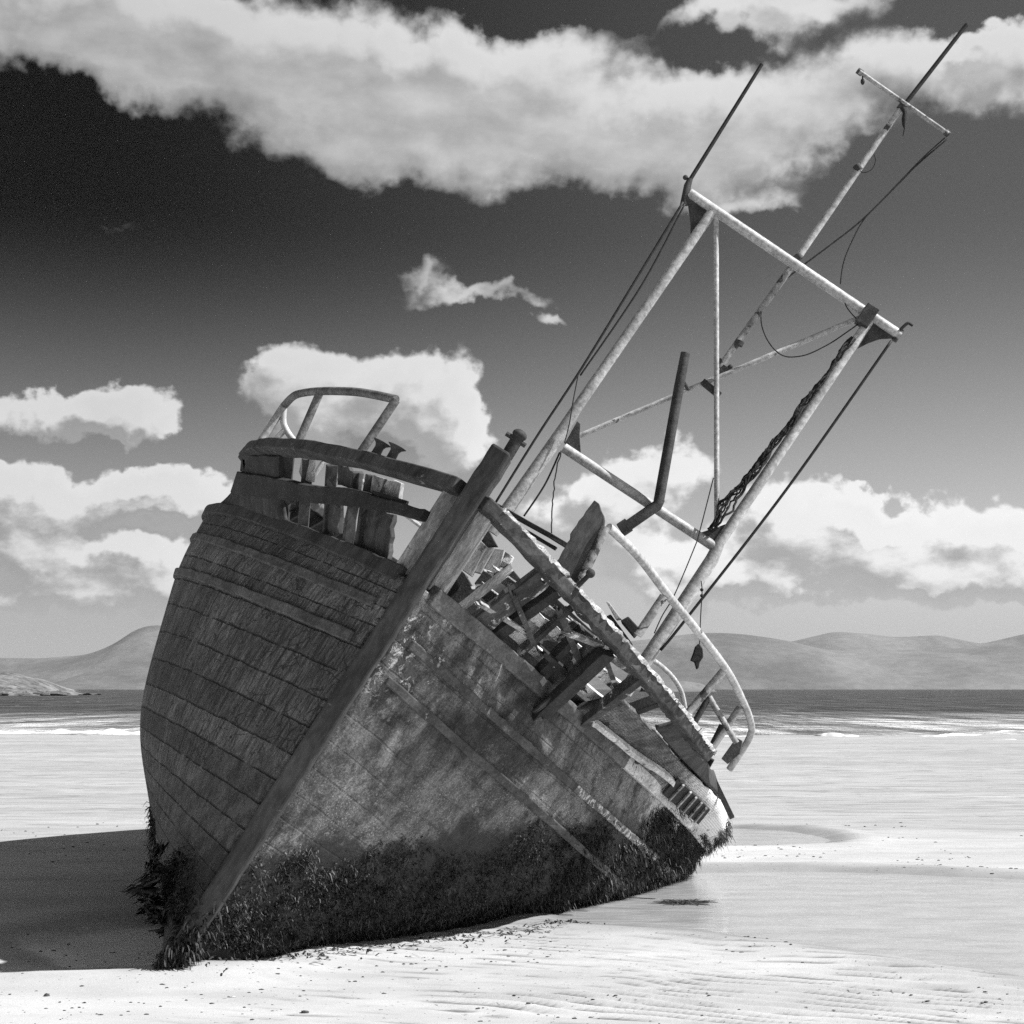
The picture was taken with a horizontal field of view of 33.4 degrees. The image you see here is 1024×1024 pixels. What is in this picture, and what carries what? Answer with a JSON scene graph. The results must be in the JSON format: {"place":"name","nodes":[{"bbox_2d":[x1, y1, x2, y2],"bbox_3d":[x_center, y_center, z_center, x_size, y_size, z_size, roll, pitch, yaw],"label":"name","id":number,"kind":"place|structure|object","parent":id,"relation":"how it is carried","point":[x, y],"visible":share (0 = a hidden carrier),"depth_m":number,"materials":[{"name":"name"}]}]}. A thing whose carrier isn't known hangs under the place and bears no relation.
{"place":"outdoors","nodes":[
{"label":"outdoors","id":0,"kind":"place"},
{"bbox_2d":[0,672,100,695],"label":"headland","id":1,"kind":"structure","parent":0,"point":[10,683],"depth_m":604.44,"materials":[{"name":"grey stone"}]},
{"bbox_2d":[0,690,68,695],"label":"shore rocks","id":2,"kind":"object","parent":1,"relation":"on","point":[52,693],"visible":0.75,"depth_m":574.59,"materials":[{"name":"grey stone"}]},
{"bbox_2d":[0,625,160,682],"bbox_3d":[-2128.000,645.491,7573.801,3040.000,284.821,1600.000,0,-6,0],"label":"mountain","id":3,"kind":"structure","parent":0,"point":[135,648],"depth_m":7241.22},
{"bbox_2d":[0,734,1023,1023],"bbox_3d":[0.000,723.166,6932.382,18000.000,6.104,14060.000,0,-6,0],"label":"sand","id":4,"kind":"structure","parent":0,"point":[958,800],"depth_m":13.66,"materials":[{"name":"white sand"}]},
{"bbox_2d":[199,918,604,975],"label":"weed scraps","id":5,"kind":"object","parent":4,"relation":"on","point":[420,942],"visible":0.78,"depth_m":13.40,"materials":[{"name":"black plant"}]},
{"bbox_2d":[1,822,1021,1023],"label":"beach litter","id":6,"kind":"object","parent":4,"relation":"on","point":[483,950],"visible":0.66,"depth_m":12.49,"materials":[{"name":"stone"}]},
{"bbox_2d":[140,23,967,966],"bbox_3d":[0.874,-0.519,18.870,6.962,11.858,14.166,33,-6,6],"label":"wrecked fishing boat","id":7,"kind":"object","parent":4,"relation":"on","point":[322,673],"visible":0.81,"depth_m":13.23,"materials":[{"name":"grey wood"}]},
{"bbox_2d":[119,837,173,952],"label":"seaweed tufts","id":8,"kind":"object","parent":7,"relation":"attached to","point":[145,889],"visible":0.79,"depth_m":12.56,"materials":[{"name":"black plant"}]},
{"bbox_2d":[152,884,232,971],"bbox_3d":[-2.321,3.052,11.928,0.752,0.928,0.525,0,-6,0],"label":"stem seaweed","id":9,"kind":"object","parent":7,"relation":"attached to","point":[183,957],"visible":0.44,"depth_m":11.78,"materials":[{"name":"black plant"}]},
{"bbox_2d":[143,801,735,959],"bbox_3d":[-0.744,3.175,15.549,6.387,1.299,7.507,0,-6,0],"label":"seaweed","id":10,"kind":"object","parent":7,"relation":"hanging from","point":[683,859],"visible":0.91,"depth_m":13.87,"materials":[{"name":"black plant"}]},
{"bbox_2d":[551,451,561,532],"bbox_3d":[0.446,-0.204,17.281,0.120,0.846,0.030,2,-6,-19],"label":"loose line","id":11,"kind":"object","parent":7,"relation":"hanging from","point":[554,490],"visible":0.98,"depth_m":17.28,"materials":[{"name":"fabric"}]},
{"bbox_2d":[564,375,578,442],"bbox_3d":[0.609,-1.068,17.393,0.163,0.745,0.014,1,-6,-10],"label":"loose line","id":12,"kind":"object","parent":7,"relation":"hanging from","point":[571,410],"visible":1,"depth_m":17.38,"materials":[{"name":"fabric"}]},
{"bbox_2d":[654,478,713,632],"bbox_3d":[1.719,0.431,17.036,0.625,1.564,0.020,0,-6,-4],"label":"loose line","id":13,"kind":"object","parent":7,"relation":"hanging from","point":[690,556],"visible":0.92,"depth_m":17.03,"materials":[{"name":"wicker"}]},
{"bbox_2d":[690,581,703,668],"bbox_3d":[1.831,1.116,16.877,0.139,0.875,0.077,0,-6,0],"label":"hanging tackle","id":14,"kind":"object","parent":7,"relation":"hanging from","point":[697,657],"visible":0.95,"depth_m":16.82,"materials":[{"name":"metal"}]},
{"bbox_2d":[707,336,855,531],"bbox_3d":[2.742,-0.801,17.328,1.547,2.031,0.126,0,-6,-1],"label":"net tangle","id":15,"kind":"object","parent":7,"relation":"attached to","point":[759,464],"visible":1,"depth_m":17.28,"materials":[{"name":"fabric"}]},
{"bbox_2d":[760,315,857,357],"bbox_3d":[3.054,-1.803,17.506,1.000,0.447,0.031,0,-6,2],"label":"loose cable","id":16,"kind":"object","parent":7,"relation":"hanging from","point":[805,354],"visible":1,"depth_m":17.49,"materials":[{"name":"metal"}]},
{"bbox_2d":[787,139,946,278],"bbox_3d":[3.719,-3.179,17.869,1.722,1.506,0.020,0,-6,0],"label":"loose cable","id":17,"kind":"object","parent":7,"relation":"hanging from","point":[856,224],"visible":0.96,"depth_m":17.84,"materials":[{"name":"metal"}]},
{"bbox_2d":[840,137,944,283],"bbox_3d":[3.975,-3.148,17.825,1.145,1.577,0.027,0,-6,-2],"label":"loose cable","id":18,"kind":"object","parent":7,"relation":"hanging from","point":[880,202],"visible":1,"depth_m":17.83,"materials":[{"name":"metal"}]},
{"bbox_2d":[900,107,906,134],"bbox_3d":[4.110,-4.093,17.895,0.063,0.315,0.056,-2,-6,22],"label":"frayed rope","id":19,"kind":"object","parent":7,"relation":"hanging from","point":[904,115],"visible":1,"depth_m":17.88,"materials":[{"name":"grey fabric"}]},
{"bbox_2d":[724,828,829,844],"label":"puddle water","id":20,"kind":"structure","parent":4,"relation":"on","point":[756,837],"depth_m":23.28,"materials":[{"name":"grey liquid"}]},
{"bbox_2d":[0,690,1023,735],"bbox_3d":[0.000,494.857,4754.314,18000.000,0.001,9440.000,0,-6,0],"label":"sea","id":21,"kind":"structure","parent":0,"point":[864,712],"depth_m":166.59,"materials":[{"name":"liquid"}]},
{"bbox_2d":[0,728,1023,739],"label":"surf foam","id":22,"kind":"object","parent":21,"relation":"on","point":[106,731],"visible":0.52,"depth_m":88.34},
{"bbox_2d":[0,0,1023,657],"label":"sky","id":23,"kind":"structure","parent":0,"point":[213,213],"materials":[{"name":"grey"}]},
{"bbox_2d":[54,633,1023,689],"bbox_3d":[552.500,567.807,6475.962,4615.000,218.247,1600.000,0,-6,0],"label":"coastal hills","id":24,"kind":"structure","parent":0,"point":[758,663],"depth_m":5994.41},
{"bbox_2d":[639,681,716,691],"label":"spit","id":25,"kind":"structure","parent":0,"point":[687,686],"depth_m":1370.15,"materials":[{"name":"grey sand"}]},
{"bbox_2d":[554,872,1023,975],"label":"pool water","id":26,"kind":"structure","parent":0,"point":[974,922],"depth_m":15.65,"materials":[{"name":"white liquid"}]},
{"bbox_2d":[654,898,717,905],"bbox_3d":[1.655,3.725,16.304,0.666,0.035,0.501,3,-7,-26],"label":"seaweed clump","id":27,"kind":"object","parent":26,"relation":"on","point":[673,902],"visible":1,"depth_m":16.28,"materials":[{"name":"grey plant"}]},
{"bbox_2d":[791,632,1023,650],"bbox_3d":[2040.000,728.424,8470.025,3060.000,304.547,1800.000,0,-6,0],"label":"mountain range","id":28,"kind":"structure","parent":0,"point":[845,641],"depth_m":8309.15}
]}

